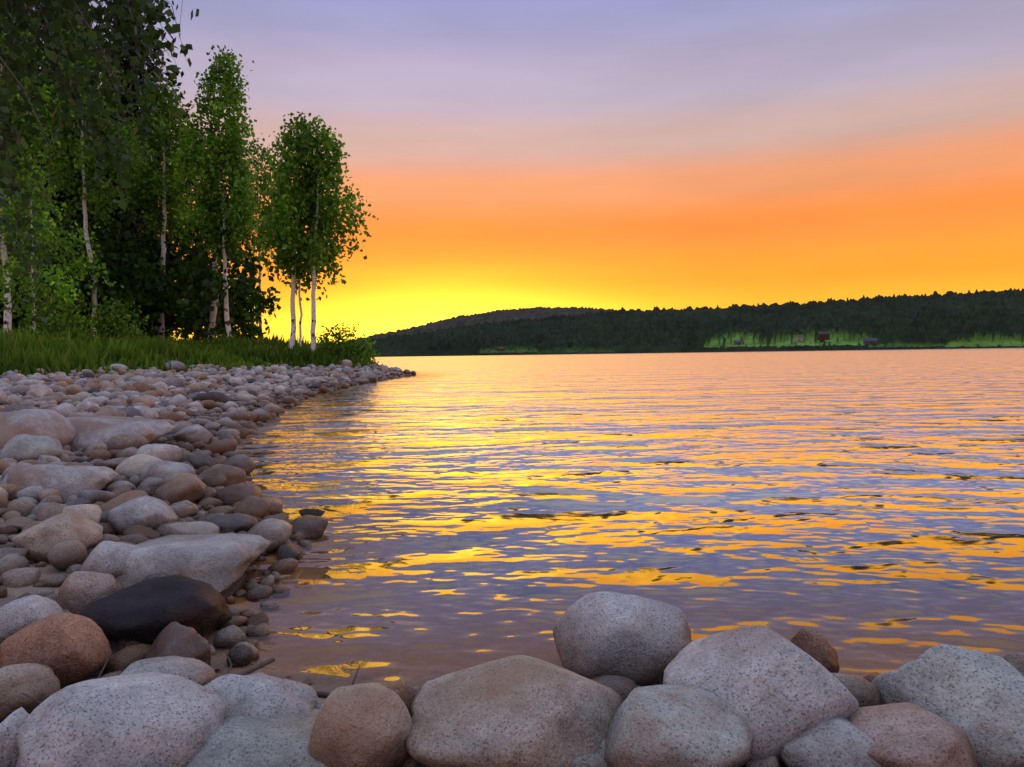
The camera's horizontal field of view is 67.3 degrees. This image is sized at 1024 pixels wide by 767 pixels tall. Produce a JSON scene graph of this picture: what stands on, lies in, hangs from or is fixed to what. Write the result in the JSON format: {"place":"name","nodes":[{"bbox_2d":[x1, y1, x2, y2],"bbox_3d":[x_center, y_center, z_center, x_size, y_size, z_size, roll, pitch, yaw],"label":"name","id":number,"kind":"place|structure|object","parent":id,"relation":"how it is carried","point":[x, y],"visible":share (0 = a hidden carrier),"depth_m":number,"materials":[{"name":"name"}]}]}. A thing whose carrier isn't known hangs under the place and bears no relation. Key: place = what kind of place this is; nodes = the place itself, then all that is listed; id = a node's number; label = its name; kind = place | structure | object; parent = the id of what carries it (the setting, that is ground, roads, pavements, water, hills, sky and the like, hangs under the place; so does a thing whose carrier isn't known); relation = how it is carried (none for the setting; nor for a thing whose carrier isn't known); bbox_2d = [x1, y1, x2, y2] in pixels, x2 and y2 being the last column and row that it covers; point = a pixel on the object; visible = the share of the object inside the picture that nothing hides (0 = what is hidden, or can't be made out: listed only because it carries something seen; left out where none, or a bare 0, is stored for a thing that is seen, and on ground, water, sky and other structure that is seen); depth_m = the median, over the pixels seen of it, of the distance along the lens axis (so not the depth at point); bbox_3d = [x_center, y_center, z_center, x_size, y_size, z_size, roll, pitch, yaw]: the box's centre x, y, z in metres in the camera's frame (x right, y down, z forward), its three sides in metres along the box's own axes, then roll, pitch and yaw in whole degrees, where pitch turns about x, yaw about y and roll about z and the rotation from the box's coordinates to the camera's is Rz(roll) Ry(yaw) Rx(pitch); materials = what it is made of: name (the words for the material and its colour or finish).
{"place":"outdoors","nodes":[
{"label":"outdoors","id":0,"kind":"place"},
{"bbox_2d":[356,306,619,340],"bbox_3d":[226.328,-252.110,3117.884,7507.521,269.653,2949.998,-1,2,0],"label":"hill","id":1,"kind":"structure","parent":0,"point":[497,316],"depth_m":4128.10,"materials":[{"name":"green plant"}]},
{"bbox_2d":[0,366,1023,766],"bbox_3d":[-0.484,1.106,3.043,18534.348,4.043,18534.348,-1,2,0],"label":"shore ground","id":2,"kind":"structure","parent":0,"point":[390,624],"depth_m":2.07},
{"bbox_2d":[0,280,24,327],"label":"forest undergrowth","id":3,"kind":"object","parent":2,"relation":"on","point":[11,299],"visible":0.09,"depth_m":25.98,"materials":[{"name":"green plant"}]},
{"bbox_2d":[0,238,36,320],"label":"forest undergrowth","id":4,"kind":"object","parent":2,"relation":"on","point":[1,305],"visible":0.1,"depth_m":26.91,"materials":[{"name":"green plant"}]},
{"bbox_2d":[0,1,60,331],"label":"birch","id":5,"kind":"object","parent":2,"relation":"on","point":[28,135],"visible":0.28,"depth_m":21.42,"materials":[{"name":"green plant"}]},
{"bbox_2d":[5,210,94,321],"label":"forest undergrowth","id":6,"kind":"object","parent":2,"relation":"on","point":[78,216],"visible":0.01,"depth_m":29.38,"materials":[{"name":"green plant"}]},
{"bbox_2d":[0,238,110,332],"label":"forest undergrowth","id":7,"kind":"object","parent":2,"relation":"on","point":[19,318],"visible":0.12,"depth_m":26.45,"materials":[{"name":"green plant"}]},
{"bbox_2d":[14,295,97,342],"bbox_3d":[-10.193,-1.045,17.189,1.649,1.852,1.771,-2,3,-37],"label":"bush","id":8,"kind":"object","parent":2,"relation":"on","point":[61,319],"visible":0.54,"depth_m":17.03,"materials":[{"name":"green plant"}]},
{"bbox_2d":[0,210,114,321],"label":"forest undergrowth","id":9,"kind":"object","parent":2,"relation":"on","point":[66,228],"visible":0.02,"depth_m":28.25,"materials":[{"name":"green plant"}]},
{"bbox_2d":[0,166,123,333],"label":"bush","id":10,"kind":"object","parent":2,"relation":"on","point":[43,219],"visible":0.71,"depth_m":17.58,"materials":[{"name":"green plant"}]},
{"bbox_2d":[1,0,138,321],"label":"forest spruce","id":11,"kind":"object","parent":2,"relation":"on","point":[76,191],"visible":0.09,"depth_m":31.09,"materials":[{"name":"plant"}]},
{"bbox_2d":[23,224,139,335],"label":"forest undergrowth","id":12,"kind":"object","parent":2,"relation":"on","point":[77,249],"visible":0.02,"depth_m":29.48,"materials":[{"name":"green plant"}]},
{"bbox_2d":[38,19,130,336],"bbox_3d":[-20.136,-9.740,34.858,6.784,17.517,6.699,-1,2,0],"label":"forest spruce","id":13,"kind":"object","parent":2,"relation":"on","point":[80,133],"depth_m":34.03,"materials":[{"name":"green plant"}]},
{"bbox_2d":[36,116,141,251],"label":"forest birch","id":14,"kind":"object","parent":2,"relation":"on","point":[59,205],"visible":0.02,"depth_m":33.99,"materials":[{"name":"green plant"}]},
{"bbox_2d":[0,0,180,329],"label":"forest spruce","id":15,"kind":"object","parent":2,"relation":"on","point":[75,176],"depth_m":33.80,"materials":[{"name":"green plant"}]},
{"bbox_2d":[28,21,155,335],"bbox_3d":[-14.391,-6.499,26.027,3.816,11.488,3.520,-3,3,-43],"label":"birch","id":16,"kind":"object","parent":2,"relation":"on","point":[79,160],"visible":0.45,"depth_m":25.82,"materials":[{"name":"green plant"}]},
{"bbox_2d":[0,0,198,322],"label":"overhanging birch","id":17,"kind":"object","parent":2,"relation":"on","point":[56,52],"visible":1,"depth_m":5.30,"materials":[{"name":"green plant"}]},
{"bbox_2d":[44,239,157,339],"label":"forest undergrowth","id":18,"kind":"object","parent":2,"relation":"on","point":[121,294],"visible":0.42,"depth_m":26.64,"materials":[{"name":"green plant"}]},
{"bbox_2d":[68,295,155,342],"bbox_3d":[-10.057,-1.194,19.596,2.263,2.113,2.096,-1,2,0],"label":"bush","id":19,"kind":"object","parent":2,"relation":"on","point":[121,332],"visible":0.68,"depth_m":19.25,"materials":[{"name":"green plant"}]},
{"bbox_2d":[46,200,197,338],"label":"forest undergrowth","id":20,"kind":"object","parent":2,"relation":"on","point":[135,254],"visible":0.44,"depth_m":27.88,"materials":[{"name":"green plant"}]},
{"bbox_2d":[46,0,211,332],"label":"forest spruce","id":21,"kind":"object","parent":2,"relation":"on","point":[125,63],"visible":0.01,"depth_m":34.82,"materials":[{"name":"green plant"}]},
{"bbox_2d":[102,139,174,252],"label":"thin birch","id":22,"kind":"object","parent":2,"relation":"on","point":[125,221],"visible":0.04,"depth_m":32.97,"materials":[{"name":"green plant"}]},
{"bbox_2d":[111,283,182,338],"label":"forest undergrowth","id":23,"kind":"object","parent":2,"relation":"on","point":[169,328],"visible":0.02,"depth_m":36.54,"materials":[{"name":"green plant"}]},
{"bbox_2d":[75,0,223,338],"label":"forest spruce","id":24,"kind":"object","parent":2,"relation":"on","point":[135,229],"visible":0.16,"depth_m":31.86,"materials":[{"name":"plant"}]},
{"bbox_2d":[104,224,206,338],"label":"forest undergrowth","id":25,"kind":"object","parent":2,"relation":"on","point":[154,247],"visible":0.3,"depth_m":30.01,"materials":[{"name":"green plant"}]},
{"bbox_2d":[119,71,201,338],"bbox_3d":[-13.535,-6.516,30.028,3.472,11.323,3.464,-2,2,-27],"label":"birch","id":26,"kind":"object","parent":2,"relation":"on","point":[160,133],"visible":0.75,"depth_m":29.51,"materials":[{"name":"green plant"}]},
{"bbox_2d":[123,2,202,339],"bbox_3d":[-18.939,-11.119,38.681,7.980,20.350,7.663,-1,2,0],"label":"forest spruce","id":27,"kind":"object","parent":2,"relation":"on","point":[175,330],"visible":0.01,"depth_m":38.50,"materials":[{"name":"green plant"}]},
{"bbox_2d":[0,322,377,374],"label":"shore grass tips","id":28,"kind":"object","parent":2,"relation":"on","point":[93,346],"visible":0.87,"depth_m":16.87,"materials":[{"name":"green plant"}]},
{"bbox_2d":[0,342,378,375],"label":"shore grass","id":29,"kind":"structure","parent":2,"relation":"on","point":[131,366],"depth_m":14.74,"materials":[{"name":"green plant"}]},
{"bbox_2d":[22,592,359,703],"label":"shore twigs","id":30,"kind":"object","parent":2,"relation":"on","point":[308,681],"visible":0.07,"depth_m":1.42,"materials":[{"name":"brown wood"}]},
{"bbox_2d":[162,130,220,339],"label":"thin birch","id":31,"kind":"object","parent":2,"relation":"on","point":[192,186],"visible":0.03,"depth_m":34.48,"materials":[{"name":"green plant"}]},
{"bbox_2d":[145,230,264,341],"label":"forest undergrowth","id":32,"kind":"object","parent":2,"relation":"on","point":[200,298],"visible":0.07,"depth_m":31.31,"materials":[{"name":"green plant"}]},
{"bbox_2d":[167,45,258,341],"bbox_3d":[-10.534,-6.365,27.505,2.803,11.308,3.169,-1,2,0],"label":"tall birch","id":33,"kind":"object","parent":2,"relation":"on","point":[231,93],"visible":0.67,"depth_m":27.18,"materials":[{"name":"green plant"}]},
{"bbox_2d":[173,133,263,337],"bbox_3d":[-10.236,-4.732,27.137,3.315,8.125,2.863,-1,2,0],"label":"birch","id":34,"kind":"object","parent":2,"relation":"on","point":[235,220],"visible":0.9,"depth_m":26.70,"materials":[{"name":"green plant"}]},
{"bbox_2d":[160,207,281,342],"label":"forest undergrowth","id":35,"kind":"object","parent":2,"relation":"on","point":[205,274],"visible":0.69,"depth_m":27.45,"materials":[{"name":"green plant"}]},
{"bbox_2d":[200,264,280,341],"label":"forest undergrowth","id":36,"kind":"object","parent":2,"relation":"on","point":[258,300],"visible":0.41,"depth_m":30.00,"materials":[{"name":"green plant"}]},
{"bbox_2d":[225,133,281,330],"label":"thin birch","id":37,"kind":"object","parent":2,"relation":"on","point":[262,183],"visible":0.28,"depth_m":31.88,"materials":[{"name":"green plant"}]},
{"bbox_2d":[254,175,341,345],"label":"thin birch","id":38,"kind":"object","parent":2,"relation":"on","point":[301,313],"visible":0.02,"depth_m":25.53,"materials":[{"name":"green plant"}]},
{"bbox_2d":[251,111,348,350],"bbox_3d":[-6.763,-4.458,23.950,3.058,7.934,3.126,-2,3,-35],"label":"birch tree","id":39,"kind":"object","parent":2,"relation":"on","point":[287,211],"visible":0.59,"depth_m":23.51,"materials":[{"name":"green plant"}]},
{"bbox_2d":[267,119,378,351],"bbox_3d":[-5.770,-4.200,23.583,3.160,7.525,3.094,1,3,37],"label":"birch tree","id":40,"kind":"object","parent":2,"relation":"on","point":[327,147],"visible":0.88,"depth_m":23.22,"materials":[{"name":"green plant"}]},
{"bbox_2d":[314,321,358,355],"bbox_3d":[-5.643,-1.075,24.070,1.730,1.737,1.762,-2,2,-27],"label":"bush","id":41,"kind":"object","parent":2,"relation":"on","point":[325,339],"visible":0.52,"depth_m":23.87,"materials":[{"name":"green plant"}]},
{"bbox_2d":[334,330,382,368],"bbox_3d":[-4.837,-0.839,23.607,1.525,1.618,1.476,-3,3,-44],"label":"bush","id":42,"kind":"object","parent":2,"relation":"on","point":[362,347],"visible":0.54,"depth_m":23.53,"materials":[{"name":"green plant"}]},
{"bbox_2d":[0,359,894,766],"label":"pebbles","id":43,"kind":"object","parent":2,"relation":"on","point":[260,397],"visible":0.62,"depth_m":5.38,"materials":[{"name":"stone"}]},
{"bbox_2d":[0,415,1023,766],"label":"shore boulders","id":44,"kind":"object","parent":2,"relation":"on","point":[738,697],"visible":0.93,"depth_m":1.06,"materials":[{"name":"stone"}]},
{"bbox_2d":[0,382,1023,595],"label":"shore cobbles","id":45,"kind":"object","parent":2,"relation":"on","point":[172,487],"visible":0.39,"depth_m":3.04,"materials":[{"name":"stone"}]},
{"bbox_2d":[33,0,1023,342],"label":"sky","id":46,"kind":"structure","parent":0,"point":[644,155],"materials":[{"name":"orange"}]},
{"bbox_2d":[179,288,1023,356],"bbox_3d":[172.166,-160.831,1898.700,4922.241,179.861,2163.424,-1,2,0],"label":"shore hill","id":47,"kind":"structure","parent":0,"point":[975,319],"depth_m":1935.35,"materials":[{"name":"green plant"}]},
{"bbox_2d":[497,347,504,350],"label":"house","id":48,"kind":"structure","parent":47,"relation":"on","point":[500,348],"depth_m":1796.21,"materials":[{"name":"brown wood"}]},
{"bbox_2d":[734,340,743,344],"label":"grey house","id":49,"kind":"structure","parent":47,"relation":"on","point":[737,342],"depth_m":1742.98,"materials":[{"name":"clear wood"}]},
{"bbox_2d":[796,335,802,340],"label":"white house","id":50,"kind":"structure","parent":47,"relation":"on","point":[798,337],"depth_m":1724.62,"materials":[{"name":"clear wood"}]},
{"bbox_2d":[817,331,829,339],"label":"red house","id":51,"kind":"structure","parent":47,"relation":"on","point":[823,335],"depth_m":1691.76,"materials":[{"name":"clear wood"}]},
{"bbox_2d":[863,338,877,344],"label":"blue house","id":52,"kind":"structure","parent":47,"relation":"on","point":[867,341],"depth_m":1613.40,"materials":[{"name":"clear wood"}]},
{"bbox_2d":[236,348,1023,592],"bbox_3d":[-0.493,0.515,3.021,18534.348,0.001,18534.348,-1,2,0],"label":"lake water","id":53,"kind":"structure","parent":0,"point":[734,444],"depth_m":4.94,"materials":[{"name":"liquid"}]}
]}

